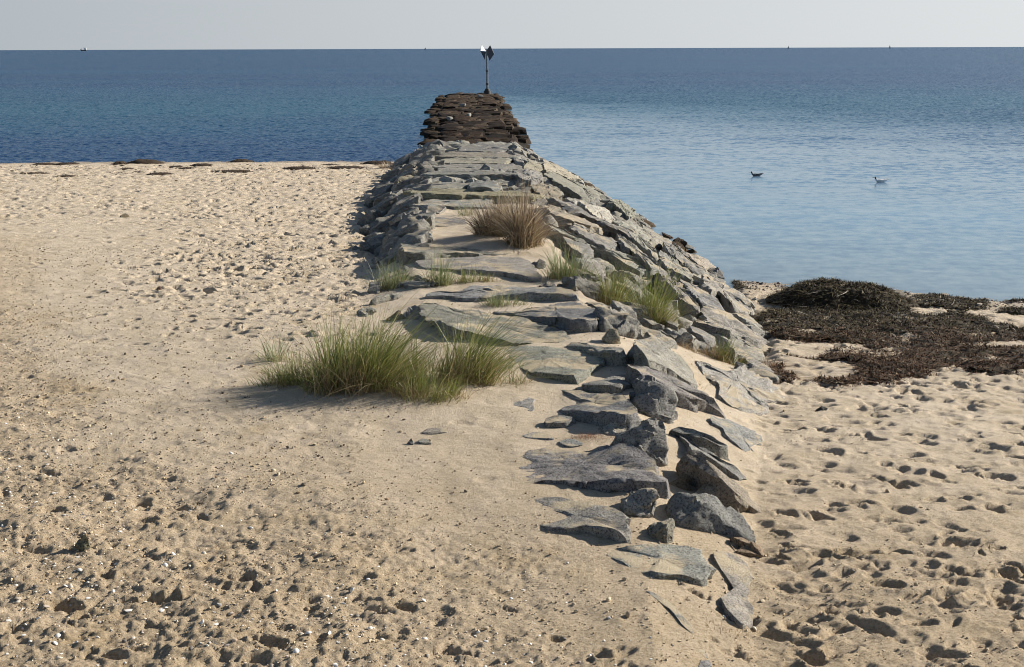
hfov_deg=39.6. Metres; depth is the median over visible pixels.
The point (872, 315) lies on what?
seaweed wrack
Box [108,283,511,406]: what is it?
beach grass
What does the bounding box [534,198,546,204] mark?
rock
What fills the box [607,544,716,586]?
rock
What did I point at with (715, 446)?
rock
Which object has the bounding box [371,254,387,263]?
rock
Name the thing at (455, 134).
rock
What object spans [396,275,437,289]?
rock
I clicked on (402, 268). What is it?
rock
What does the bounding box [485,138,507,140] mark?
rock
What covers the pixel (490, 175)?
rock
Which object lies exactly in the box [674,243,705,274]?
rock
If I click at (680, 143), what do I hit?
sea
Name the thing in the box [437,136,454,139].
rock
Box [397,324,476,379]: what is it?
beach grass
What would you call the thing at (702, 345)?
rock
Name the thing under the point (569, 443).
rock
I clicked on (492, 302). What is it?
beach grass
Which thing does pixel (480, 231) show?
dead grass
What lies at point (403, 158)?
rock
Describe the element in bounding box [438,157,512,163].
rock
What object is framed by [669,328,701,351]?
rock
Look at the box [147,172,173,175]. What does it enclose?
seaweed clump
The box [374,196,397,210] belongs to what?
rock
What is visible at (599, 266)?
rock
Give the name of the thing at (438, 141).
rock
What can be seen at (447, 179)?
rock
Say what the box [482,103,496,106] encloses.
rock
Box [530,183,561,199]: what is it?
rock
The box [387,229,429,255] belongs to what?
rock
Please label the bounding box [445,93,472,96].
rock
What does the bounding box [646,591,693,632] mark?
rock
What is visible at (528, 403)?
rock
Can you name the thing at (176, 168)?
wrack fragments
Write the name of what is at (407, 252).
rock
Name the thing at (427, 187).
rock
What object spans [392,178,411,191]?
rock
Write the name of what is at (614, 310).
rock
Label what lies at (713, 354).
beach grass
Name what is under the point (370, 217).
rock
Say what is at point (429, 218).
rock
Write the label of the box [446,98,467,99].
rock
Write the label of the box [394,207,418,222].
rock
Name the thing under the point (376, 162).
seaweed clump
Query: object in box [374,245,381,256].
rock
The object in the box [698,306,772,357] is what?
rock
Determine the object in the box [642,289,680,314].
rock
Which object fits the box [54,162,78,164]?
seaweed clump
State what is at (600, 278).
rock
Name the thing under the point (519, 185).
rock
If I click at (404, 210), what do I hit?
rock
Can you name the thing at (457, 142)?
rock
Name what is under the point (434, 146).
rock
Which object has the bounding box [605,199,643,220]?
rock
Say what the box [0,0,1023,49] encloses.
sky
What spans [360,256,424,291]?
beach grass
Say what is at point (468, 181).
rock
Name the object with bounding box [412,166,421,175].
rock
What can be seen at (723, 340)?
rock
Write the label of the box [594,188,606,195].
rock
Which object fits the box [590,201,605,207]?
rock
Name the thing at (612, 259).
rock
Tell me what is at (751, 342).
rock
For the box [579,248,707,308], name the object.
beach grass
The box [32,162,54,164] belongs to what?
seaweed clump
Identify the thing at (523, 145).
rock
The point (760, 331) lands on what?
rock
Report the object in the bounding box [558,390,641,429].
rock
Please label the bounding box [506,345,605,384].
rock
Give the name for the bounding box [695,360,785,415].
rock
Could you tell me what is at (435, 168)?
rock
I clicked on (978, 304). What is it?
shore pebbles
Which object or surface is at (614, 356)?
rock
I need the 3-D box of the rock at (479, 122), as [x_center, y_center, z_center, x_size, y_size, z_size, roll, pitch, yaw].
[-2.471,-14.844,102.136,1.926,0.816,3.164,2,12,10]
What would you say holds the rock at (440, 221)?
on the beach ground at (948, 441)
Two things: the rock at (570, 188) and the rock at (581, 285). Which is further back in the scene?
the rock at (570, 188)
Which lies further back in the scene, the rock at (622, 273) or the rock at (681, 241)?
the rock at (681, 241)
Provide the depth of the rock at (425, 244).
29.09 m
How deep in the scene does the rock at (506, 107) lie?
132.76 m
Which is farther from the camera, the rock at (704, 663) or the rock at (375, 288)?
the rock at (375, 288)
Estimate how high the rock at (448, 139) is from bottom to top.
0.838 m
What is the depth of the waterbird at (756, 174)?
63.22 m
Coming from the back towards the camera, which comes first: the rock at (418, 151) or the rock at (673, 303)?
the rock at (418, 151)
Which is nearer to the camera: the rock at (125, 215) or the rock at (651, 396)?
the rock at (651, 396)
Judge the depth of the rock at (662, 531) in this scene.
12.74 m
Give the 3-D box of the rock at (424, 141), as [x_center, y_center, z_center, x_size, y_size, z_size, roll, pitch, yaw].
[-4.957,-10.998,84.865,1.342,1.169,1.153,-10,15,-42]
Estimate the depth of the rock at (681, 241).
40.77 m
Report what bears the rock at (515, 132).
on the beach ground at (948, 441)
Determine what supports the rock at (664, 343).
on the beach ground at (948, 441)
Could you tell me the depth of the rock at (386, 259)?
29.11 m
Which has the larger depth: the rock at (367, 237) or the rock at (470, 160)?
the rock at (470, 160)
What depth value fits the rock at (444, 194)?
39.32 m
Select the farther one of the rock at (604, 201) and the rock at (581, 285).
the rock at (604, 201)
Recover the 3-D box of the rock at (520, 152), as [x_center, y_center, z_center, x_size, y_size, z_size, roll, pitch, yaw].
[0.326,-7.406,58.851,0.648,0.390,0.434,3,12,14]
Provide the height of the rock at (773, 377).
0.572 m
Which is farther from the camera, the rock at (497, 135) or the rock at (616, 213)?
the rock at (497, 135)
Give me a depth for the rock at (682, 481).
14.47 m
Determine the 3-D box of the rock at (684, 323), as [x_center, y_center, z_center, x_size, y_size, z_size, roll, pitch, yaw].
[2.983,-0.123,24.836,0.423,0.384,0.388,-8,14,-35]
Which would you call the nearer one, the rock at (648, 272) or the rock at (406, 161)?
the rock at (648, 272)
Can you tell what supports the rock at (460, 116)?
on the beach ground at (948, 441)
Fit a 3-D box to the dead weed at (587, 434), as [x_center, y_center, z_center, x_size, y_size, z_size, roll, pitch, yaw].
[1.076,1.198,15.408,1.686,0.119,1.848,0,11,0]
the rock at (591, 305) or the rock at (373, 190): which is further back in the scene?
the rock at (373, 190)
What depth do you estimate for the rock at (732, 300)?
29.10 m
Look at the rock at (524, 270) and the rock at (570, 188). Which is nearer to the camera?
the rock at (524, 270)
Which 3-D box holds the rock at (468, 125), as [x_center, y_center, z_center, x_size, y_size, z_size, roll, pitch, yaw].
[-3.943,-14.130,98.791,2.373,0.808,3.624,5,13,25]
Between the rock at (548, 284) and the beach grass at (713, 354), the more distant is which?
the rock at (548, 284)
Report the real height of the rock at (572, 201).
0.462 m
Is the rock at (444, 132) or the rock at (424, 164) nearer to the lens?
the rock at (424, 164)
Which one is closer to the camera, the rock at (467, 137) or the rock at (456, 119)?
the rock at (467, 137)
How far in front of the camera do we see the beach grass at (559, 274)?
25.81 m
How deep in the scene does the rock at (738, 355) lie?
22.46 m
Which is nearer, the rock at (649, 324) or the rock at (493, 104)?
the rock at (649, 324)
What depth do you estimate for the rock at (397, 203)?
38.95 m
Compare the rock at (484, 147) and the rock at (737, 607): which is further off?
the rock at (484, 147)
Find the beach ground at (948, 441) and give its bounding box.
[0,135,1023,666]
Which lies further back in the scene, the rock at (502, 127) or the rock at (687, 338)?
the rock at (502, 127)
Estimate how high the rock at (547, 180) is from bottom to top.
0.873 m
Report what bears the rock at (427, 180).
on the beach ground at (948, 441)
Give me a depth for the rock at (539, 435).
15.77 m
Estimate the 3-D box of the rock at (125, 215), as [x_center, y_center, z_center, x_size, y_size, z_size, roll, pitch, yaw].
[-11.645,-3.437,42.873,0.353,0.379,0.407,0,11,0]
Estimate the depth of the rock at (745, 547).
13.07 m
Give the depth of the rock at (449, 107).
126.93 m
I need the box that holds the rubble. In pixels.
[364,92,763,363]
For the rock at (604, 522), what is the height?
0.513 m
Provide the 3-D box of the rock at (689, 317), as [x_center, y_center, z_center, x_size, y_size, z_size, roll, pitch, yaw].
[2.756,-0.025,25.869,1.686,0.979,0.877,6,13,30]
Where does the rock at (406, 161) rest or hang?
on the beach ground at (948, 441)
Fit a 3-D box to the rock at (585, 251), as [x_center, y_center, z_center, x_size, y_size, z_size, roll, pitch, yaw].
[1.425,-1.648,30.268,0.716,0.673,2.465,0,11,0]
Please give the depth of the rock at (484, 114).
113.48 m
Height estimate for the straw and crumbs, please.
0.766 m
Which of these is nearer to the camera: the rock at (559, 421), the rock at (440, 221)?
the rock at (559, 421)
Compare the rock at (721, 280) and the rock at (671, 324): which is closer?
the rock at (671, 324)
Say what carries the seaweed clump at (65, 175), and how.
on the beach ground at (948, 441)
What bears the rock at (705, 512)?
on the beach ground at (948, 441)
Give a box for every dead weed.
[555,432,612,441]
[694,599,801,649]
[759,355,795,368]
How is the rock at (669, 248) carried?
on the beach ground at (948, 441)
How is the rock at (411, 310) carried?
on the beach ground at (948, 441)
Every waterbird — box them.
[751,171,763,175]
[873,177,888,181]
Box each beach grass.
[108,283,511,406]
[148,346,329,392]
[213,326,295,369]
[348,349,566,413]
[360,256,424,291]
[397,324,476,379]
[401,282,616,399]
[408,242,467,286]
[451,199,480,215]
[451,265,504,283]
[475,287,534,307]
[483,346,525,370]
[500,359,560,387]
[506,225,624,288]
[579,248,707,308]
[589,244,849,340]
[695,315,845,364]
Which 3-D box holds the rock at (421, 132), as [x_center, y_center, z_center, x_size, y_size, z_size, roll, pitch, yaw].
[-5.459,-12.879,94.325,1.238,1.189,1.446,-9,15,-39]
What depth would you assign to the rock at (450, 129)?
93.25 m
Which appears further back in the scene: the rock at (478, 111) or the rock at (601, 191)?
the rock at (478, 111)
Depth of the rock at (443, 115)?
114.41 m
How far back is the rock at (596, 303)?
23.41 m
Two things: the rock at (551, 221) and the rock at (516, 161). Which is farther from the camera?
the rock at (516, 161)
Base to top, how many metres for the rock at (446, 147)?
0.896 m
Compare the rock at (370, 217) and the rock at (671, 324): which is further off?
the rock at (370, 217)
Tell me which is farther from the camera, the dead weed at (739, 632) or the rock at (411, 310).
the rock at (411, 310)
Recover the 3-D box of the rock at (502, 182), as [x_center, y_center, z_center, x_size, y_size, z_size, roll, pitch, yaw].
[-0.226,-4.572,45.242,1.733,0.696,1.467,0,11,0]
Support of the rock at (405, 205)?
on the beach ground at (948, 441)
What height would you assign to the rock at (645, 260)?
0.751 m
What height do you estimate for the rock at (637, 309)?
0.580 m
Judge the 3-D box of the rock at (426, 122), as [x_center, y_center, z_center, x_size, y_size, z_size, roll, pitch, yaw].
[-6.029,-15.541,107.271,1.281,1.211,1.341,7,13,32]
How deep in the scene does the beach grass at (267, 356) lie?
19.54 m
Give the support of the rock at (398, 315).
on the beach ground at (948, 441)
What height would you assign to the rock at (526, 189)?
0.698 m
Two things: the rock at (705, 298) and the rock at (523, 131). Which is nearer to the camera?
the rock at (705, 298)
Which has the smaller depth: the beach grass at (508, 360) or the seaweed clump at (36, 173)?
the beach grass at (508, 360)
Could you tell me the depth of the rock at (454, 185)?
43.32 m
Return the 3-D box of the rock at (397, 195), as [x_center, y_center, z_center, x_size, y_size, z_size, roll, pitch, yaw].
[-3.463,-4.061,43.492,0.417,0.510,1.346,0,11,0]
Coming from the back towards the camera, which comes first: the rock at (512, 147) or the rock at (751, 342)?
the rock at (512, 147)
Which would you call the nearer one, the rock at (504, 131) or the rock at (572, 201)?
the rock at (572, 201)
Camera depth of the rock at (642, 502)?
13.31 m
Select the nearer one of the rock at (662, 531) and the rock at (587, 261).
the rock at (662, 531)
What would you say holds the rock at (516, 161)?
on the beach ground at (948, 441)
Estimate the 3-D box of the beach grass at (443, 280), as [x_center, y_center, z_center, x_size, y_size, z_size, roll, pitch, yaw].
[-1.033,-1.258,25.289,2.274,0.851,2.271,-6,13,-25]
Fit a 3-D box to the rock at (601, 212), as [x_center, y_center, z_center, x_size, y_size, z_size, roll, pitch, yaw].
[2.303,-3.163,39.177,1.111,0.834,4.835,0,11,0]
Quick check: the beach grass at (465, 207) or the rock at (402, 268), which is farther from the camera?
the beach grass at (465, 207)
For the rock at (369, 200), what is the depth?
46.38 m
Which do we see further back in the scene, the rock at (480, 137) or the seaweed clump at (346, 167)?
the rock at (480, 137)
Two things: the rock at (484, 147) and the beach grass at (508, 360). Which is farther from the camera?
the rock at (484, 147)
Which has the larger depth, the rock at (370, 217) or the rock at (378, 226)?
the rock at (370, 217)
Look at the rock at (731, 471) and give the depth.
15.60 m
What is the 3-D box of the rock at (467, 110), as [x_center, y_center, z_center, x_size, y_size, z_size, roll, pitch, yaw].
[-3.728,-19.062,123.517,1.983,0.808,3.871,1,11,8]
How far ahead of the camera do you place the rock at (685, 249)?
39.73 m
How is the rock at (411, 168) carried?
on the beach ground at (948, 441)
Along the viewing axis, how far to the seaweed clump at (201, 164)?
67.90 m
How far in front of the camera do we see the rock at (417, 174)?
49.17 m
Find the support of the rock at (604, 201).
on the beach ground at (948, 441)
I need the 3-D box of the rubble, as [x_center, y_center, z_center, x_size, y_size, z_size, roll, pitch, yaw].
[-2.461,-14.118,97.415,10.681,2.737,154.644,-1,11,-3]
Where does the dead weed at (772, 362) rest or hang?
on the beach ground at (948, 441)
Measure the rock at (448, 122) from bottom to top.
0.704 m
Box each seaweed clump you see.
[24,172,49,173]
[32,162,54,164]
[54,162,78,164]
[54,174,74,176]
[111,161,128,164]
[127,159,163,163]
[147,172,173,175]
[190,163,212,166]
[210,169,252,172]
[228,159,253,162]
[283,166,315,169]
[327,165,368,168]
[360,160,391,164]
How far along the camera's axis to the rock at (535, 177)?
46.40 m
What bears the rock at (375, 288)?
on the beach ground at (948, 441)
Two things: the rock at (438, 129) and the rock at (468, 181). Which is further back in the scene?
the rock at (438, 129)
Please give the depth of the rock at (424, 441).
15.56 m
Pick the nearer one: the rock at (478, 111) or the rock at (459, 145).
the rock at (459, 145)
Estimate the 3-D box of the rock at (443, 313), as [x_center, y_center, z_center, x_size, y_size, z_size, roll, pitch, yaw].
[-0.605,0.000,21.688,1.780,0.613,3.882,-11,15,-42]
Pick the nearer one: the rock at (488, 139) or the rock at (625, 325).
the rock at (625, 325)
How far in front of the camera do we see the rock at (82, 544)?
12.24 m
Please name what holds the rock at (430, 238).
on the beach ground at (948, 441)
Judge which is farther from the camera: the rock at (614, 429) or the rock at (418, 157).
the rock at (418, 157)
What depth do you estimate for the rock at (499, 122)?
101.52 m
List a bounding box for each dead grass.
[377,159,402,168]
[422,183,622,240]
[434,165,733,315]
[677,337,719,357]
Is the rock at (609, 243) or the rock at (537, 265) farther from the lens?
the rock at (609, 243)
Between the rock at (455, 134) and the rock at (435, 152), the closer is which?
the rock at (435, 152)
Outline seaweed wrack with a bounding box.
[726,276,1023,389]
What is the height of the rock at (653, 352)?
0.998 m
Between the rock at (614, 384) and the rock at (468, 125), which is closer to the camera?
the rock at (614, 384)
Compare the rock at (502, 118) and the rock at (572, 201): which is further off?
the rock at (502, 118)
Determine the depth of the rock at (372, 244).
32.82 m
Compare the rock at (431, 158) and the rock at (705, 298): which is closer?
the rock at (705, 298)
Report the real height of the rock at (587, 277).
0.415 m
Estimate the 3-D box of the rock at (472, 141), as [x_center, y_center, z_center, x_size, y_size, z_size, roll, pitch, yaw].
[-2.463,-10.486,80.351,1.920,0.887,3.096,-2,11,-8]
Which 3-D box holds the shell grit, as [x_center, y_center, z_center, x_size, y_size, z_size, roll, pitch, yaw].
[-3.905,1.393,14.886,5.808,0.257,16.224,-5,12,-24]
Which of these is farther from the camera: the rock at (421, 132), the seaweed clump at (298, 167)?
the rock at (421, 132)
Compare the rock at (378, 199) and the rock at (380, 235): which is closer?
the rock at (380, 235)
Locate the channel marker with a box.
[480,45,493,93]
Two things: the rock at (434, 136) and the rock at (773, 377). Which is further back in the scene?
the rock at (434, 136)
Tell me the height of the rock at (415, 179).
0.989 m
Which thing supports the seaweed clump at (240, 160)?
on the beach ground at (948, 441)
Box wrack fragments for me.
[0,163,381,187]
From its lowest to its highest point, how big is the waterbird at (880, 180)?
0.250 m
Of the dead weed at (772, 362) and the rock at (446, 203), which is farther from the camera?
the rock at (446, 203)
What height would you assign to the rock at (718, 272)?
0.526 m
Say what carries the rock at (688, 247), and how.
on the beach ground at (948, 441)
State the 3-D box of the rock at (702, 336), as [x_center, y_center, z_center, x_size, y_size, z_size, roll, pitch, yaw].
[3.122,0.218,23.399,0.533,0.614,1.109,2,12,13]
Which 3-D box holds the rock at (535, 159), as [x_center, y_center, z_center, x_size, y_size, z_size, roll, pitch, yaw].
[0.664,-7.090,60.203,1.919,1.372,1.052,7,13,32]
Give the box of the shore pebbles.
[740,280,1022,315]
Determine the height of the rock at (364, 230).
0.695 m
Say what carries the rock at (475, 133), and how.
on the beach ground at (948, 441)
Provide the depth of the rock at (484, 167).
49.03 m
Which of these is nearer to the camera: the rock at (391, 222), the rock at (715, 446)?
the rock at (715, 446)
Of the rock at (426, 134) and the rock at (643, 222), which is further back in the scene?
the rock at (426, 134)
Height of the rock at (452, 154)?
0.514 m
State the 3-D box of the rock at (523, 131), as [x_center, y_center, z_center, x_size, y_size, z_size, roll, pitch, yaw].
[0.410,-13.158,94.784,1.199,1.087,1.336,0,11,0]
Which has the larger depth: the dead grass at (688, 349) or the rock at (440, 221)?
the rock at (440, 221)
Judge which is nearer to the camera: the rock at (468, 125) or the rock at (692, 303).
the rock at (692, 303)
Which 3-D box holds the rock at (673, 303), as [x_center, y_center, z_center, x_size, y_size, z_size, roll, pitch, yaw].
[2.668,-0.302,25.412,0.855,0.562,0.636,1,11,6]
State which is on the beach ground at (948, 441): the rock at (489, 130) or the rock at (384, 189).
the rock at (489, 130)
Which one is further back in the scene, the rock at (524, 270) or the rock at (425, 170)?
the rock at (425, 170)
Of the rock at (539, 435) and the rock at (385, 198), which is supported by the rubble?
the rock at (385, 198)
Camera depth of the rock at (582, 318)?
21.83 m
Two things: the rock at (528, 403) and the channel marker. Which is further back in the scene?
the channel marker
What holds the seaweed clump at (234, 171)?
on the beach ground at (948, 441)
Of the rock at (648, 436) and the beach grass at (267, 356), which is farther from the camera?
the beach grass at (267, 356)
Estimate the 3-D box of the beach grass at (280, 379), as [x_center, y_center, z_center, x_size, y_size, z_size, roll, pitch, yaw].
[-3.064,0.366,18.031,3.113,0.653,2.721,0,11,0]
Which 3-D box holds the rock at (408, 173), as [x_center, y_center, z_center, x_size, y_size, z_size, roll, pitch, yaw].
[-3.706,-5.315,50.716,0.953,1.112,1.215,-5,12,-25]
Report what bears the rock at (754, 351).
on the beach ground at (948, 441)
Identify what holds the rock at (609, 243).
on the beach ground at (948, 441)
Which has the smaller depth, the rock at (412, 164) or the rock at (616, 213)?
the rock at (616, 213)
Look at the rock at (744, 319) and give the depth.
27.10 m
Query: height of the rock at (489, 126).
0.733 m
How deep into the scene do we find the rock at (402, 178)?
47.58 m
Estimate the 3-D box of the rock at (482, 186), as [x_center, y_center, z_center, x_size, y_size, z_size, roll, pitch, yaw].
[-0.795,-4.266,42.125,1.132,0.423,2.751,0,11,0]
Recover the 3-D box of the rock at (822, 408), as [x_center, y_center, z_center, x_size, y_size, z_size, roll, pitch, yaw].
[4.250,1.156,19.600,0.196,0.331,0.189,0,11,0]
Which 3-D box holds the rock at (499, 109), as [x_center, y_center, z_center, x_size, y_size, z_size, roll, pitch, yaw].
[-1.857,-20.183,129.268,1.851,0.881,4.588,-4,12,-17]
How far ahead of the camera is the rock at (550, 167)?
56.22 m
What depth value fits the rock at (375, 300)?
24.08 m
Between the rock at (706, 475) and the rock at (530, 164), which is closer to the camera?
the rock at (706, 475)
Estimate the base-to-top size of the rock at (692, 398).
1.062 m
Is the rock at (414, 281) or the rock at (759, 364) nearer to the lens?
the rock at (759, 364)
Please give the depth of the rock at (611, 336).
20.44 m
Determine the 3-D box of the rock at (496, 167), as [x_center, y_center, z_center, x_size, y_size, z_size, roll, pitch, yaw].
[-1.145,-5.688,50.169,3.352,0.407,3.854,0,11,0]
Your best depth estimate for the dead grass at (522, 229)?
29.52 m
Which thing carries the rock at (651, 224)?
on the beach ground at (948, 441)
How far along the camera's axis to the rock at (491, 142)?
66.82 m
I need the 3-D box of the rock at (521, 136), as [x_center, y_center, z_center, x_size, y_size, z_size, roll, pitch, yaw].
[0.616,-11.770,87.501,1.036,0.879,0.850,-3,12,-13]
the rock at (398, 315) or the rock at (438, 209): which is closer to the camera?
the rock at (398, 315)
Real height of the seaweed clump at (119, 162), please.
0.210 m
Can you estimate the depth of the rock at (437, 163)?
51.34 m
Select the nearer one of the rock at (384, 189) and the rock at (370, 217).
the rock at (370, 217)
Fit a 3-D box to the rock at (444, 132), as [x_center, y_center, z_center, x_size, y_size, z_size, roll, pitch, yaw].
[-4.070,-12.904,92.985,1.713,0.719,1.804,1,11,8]
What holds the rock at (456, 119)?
on the beach ground at (948, 441)
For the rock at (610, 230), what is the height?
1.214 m
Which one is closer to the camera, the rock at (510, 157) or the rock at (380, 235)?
the rock at (380, 235)
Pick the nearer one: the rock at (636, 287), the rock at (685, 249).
the rock at (636, 287)
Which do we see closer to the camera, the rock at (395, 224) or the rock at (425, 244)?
the rock at (425, 244)
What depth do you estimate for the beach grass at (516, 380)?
18.16 m
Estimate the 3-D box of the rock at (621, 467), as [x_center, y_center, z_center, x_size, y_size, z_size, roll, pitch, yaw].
[0.802,1.520,14.586,1.732,0.645,1.556,0,11,0]
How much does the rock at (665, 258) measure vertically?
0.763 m
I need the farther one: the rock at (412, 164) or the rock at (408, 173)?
the rock at (412, 164)
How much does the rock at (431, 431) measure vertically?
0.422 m
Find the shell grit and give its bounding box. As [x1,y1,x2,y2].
[0,334,677,666]
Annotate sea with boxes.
[0,47,1023,301]
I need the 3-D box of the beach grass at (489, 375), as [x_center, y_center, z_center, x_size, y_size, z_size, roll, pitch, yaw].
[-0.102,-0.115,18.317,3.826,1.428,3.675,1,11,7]
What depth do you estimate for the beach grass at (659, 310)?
24.25 m
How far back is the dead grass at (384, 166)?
65.33 m
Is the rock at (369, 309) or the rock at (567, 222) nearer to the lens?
the rock at (369, 309)
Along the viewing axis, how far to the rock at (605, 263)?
29.02 m
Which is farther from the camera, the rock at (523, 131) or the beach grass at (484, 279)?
the rock at (523, 131)
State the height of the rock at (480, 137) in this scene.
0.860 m
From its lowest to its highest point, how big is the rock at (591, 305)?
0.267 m
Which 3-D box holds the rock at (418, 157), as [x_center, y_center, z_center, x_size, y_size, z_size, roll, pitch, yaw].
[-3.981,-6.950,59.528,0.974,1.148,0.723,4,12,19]
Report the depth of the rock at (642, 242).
35.05 m
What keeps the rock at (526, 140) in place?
on the beach ground at (948, 441)
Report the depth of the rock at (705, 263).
36.51 m
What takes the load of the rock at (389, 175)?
on the beach ground at (948, 441)
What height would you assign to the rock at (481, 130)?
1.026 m
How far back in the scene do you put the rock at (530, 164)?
52.40 m
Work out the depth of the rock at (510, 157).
54.73 m
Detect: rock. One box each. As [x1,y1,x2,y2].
[74,535,89,550]
[120,213,129,217]
[355,306,376,316]
[357,209,382,226]
[359,215,395,235]
[359,235,385,254]
[363,232,383,240]
[364,181,393,193]
[364,193,383,207]
[365,189,402,213]
[366,233,383,241]
[368,218,391,234]
[368,281,383,293]
[369,292,402,304]
[370,184,392,195]
[370,252,396,268]
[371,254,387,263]
[373,191,391,206]
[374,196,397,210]
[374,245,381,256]
[379,236,399,255]
[381,168,401,181]
[382,219,432,246]
[384,211,413,234]
[385,310,406,320]
[386,212,435,235]
[387,193,422,213]
[387,196,420,215]
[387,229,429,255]
[388,183,432,211]
[389,212,404,224]
[391,157,409,165]
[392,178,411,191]
[392,193,400,197]
[393,171,420,184]
[394,152,412,163]
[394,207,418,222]
[395,170,411,180]
[396,242,512,265]
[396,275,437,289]
[397,175,412,183]
[397,266,408,273]
[398,160,421,175]
[399,207,414,213]
[400,165,416,176]
[402,188,543,202]
[406,178,431,188]
[406,305,425,319]
[408,154,422,163]
[409,147,424,159]
[409,198,494,209]
[410,176,433,183]
[411,180,481,188]
[411,242,428,246]
[412,155,434,167]
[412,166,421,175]
[415,255,541,281]
[417,139,433,144]
[418,168,433,173]
[418,303,570,345]
[418,439,431,444]
[419,160,444,165]
[419,161,431,168]
[420,130,437,134]
[421,148,445,158]
[422,170,517,180]
[422,205,445,213]
[422,428,446,434]
[423,119,440,124]
[423,132,437,137]
[425,285,578,301]
[427,139,450,147]
[427,232,432,242]
[428,144,445,150]
[429,135,464,138]
[430,164,475,170]
[432,176,476,182]
[434,217,466,226]
[435,126,458,131]
[435,151,516,160]
[436,164,523,171]
[437,113,452,116]
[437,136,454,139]
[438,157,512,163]
[439,124,477,127]
[439,130,458,135]
[440,121,457,125]
[441,137,459,141]
[442,106,457,108]
[442,129,458,130]
[443,145,457,149]
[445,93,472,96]
[445,132,461,135]
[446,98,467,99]
[447,140,469,145]
[450,143,479,147]
[453,115,471,117]
[453,117,470,121]
[455,130,477,134]
[455,139,480,143]
[456,135,474,139]
[457,143,511,151]
[458,109,474,111]
[461,178,480,182]
[464,121,489,123]
[465,132,482,136]
[467,181,502,191]
[471,113,492,116]
[471,136,486,140]
[471,164,511,171]
[474,110,502,113]
[474,129,487,136]
[476,141,511,144]
[477,117,505,120]
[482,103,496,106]
[482,179,515,186]
[483,125,504,127]
[483,129,499,132]
[483,156,520,158]
[485,106,504,110]
[485,133,517,138]
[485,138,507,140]
[487,120,505,124]
[490,126,505,129]
[490,139,517,142]
[493,302,598,332]
[495,129,509,133]
[498,395,534,410]
[499,106,511,109]
[502,182,528,190]
[506,150,538,161]
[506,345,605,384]
[507,151,526,164]
[507,187,531,191]
[508,130,519,134]
[508,144,544,159]
[512,168,543,186]
[513,127,526,134]
[513,150,527,157]
[516,135,528,137]
[516,143,526,151]
[518,137,531,143]
[519,443,670,498]
[523,432,553,439]
[524,160,543,171]
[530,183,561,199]
[532,258,545,268]
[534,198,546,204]
[535,497,631,542]
[538,159,580,181]
[539,205,602,234]
[539,220,643,276]
[539,281,555,286]
[543,172,605,202]
[543,176,553,185]
[543,215,558,226]
[543,415,575,427]
[546,197,636,242]
[556,276,601,301]
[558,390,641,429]
[560,439,582,447]
[561,236,593,259]
[564,198,576,204]
[566,342,626,366]
[568,222,619,250]
[569,258,605,275]
[569,269,596,281]
[577,200,612,222]
[580,258,604,277]
[582,374,630,393]
[585,270,604,283]
[585,302,655,322]
[587,302,610,309]
[589,258,616,276]
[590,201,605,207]
[593,306,638,338]
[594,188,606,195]
[596,195,609,204]
[598,422,626,435]
[602,304,634,318]
[602,328,620,343]
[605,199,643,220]
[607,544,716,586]
[608,271,654,293]
[609,302,656,322]
[610,213,625,220]
[610,418,668,466]
[611,211,630,219]
[611,300,636,319]
[613,220,658,263]
[614,281,642,303]
[615,233,663,279]
[616,270,639,277]
[619,488,659,517]
[624,364,725,418]
[626,217,671,250]
[626,336,697,388]
[629,375,677,423]
[636,218,650,227]
[637,268,656,284]
[637,325,677,348]
[639,318,664,330]
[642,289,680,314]
[643,219,655,226]
[644,300,679,314]
[646,327,670,349]
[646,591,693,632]
[647,518,674,543]
[656,250,693,283]
[656,328,676,339]
[657,270,699,318]
[661,314,678,331]
[662,232,672,238]
[662,241,675,257]
[664,328,704,348]
[665,492,755,543]
[668,427,729,460]
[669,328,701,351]
[669,474,692,490]
[672,241,696,252]
[673,237,686,246]
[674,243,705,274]
[675,316,692,329]
[676,341,711,353]
[676,454,760,513]
[678,279,724,310]
[678,435,746,480]
[679,314,697,321]
[685,245,694,248]
[686,320,746,346]
[687,326,715,346]
[688,253,715,269]
[692,273,700,281]
[693,320,731,338]
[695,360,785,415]
[698,274,755,317]
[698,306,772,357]
[698,649,711,666]
[706,270,725,283]
[707,267,724,278]
[709,416,762,451]
[710,347,748,365]
[713,551,753,628]
[728,344,764,362]
[728,537,762,557]
[731,313,762,328]
[734,362,782,384]
[737,335,764,354]
[744,356,773,372]
[745,324,773,338]
[815,406,827,411]
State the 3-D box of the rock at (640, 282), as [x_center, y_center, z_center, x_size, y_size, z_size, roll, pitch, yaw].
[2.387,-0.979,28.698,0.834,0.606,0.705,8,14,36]
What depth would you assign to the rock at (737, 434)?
17.44 m
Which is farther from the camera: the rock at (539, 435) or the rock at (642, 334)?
the rock at (642, 334)
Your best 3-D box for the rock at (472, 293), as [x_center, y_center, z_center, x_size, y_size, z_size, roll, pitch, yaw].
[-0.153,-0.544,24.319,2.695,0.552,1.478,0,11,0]
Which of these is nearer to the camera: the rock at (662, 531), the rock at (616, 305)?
the rock at (662, 531)
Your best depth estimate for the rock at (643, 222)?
44.90 m
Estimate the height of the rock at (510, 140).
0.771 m
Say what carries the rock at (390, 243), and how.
on the beach ground at (948, 441)
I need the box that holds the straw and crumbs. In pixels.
[0,243,412,503]
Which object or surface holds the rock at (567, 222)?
on the beach ground at (948, 441)
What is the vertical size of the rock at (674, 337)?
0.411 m
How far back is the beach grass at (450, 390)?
17.26 m

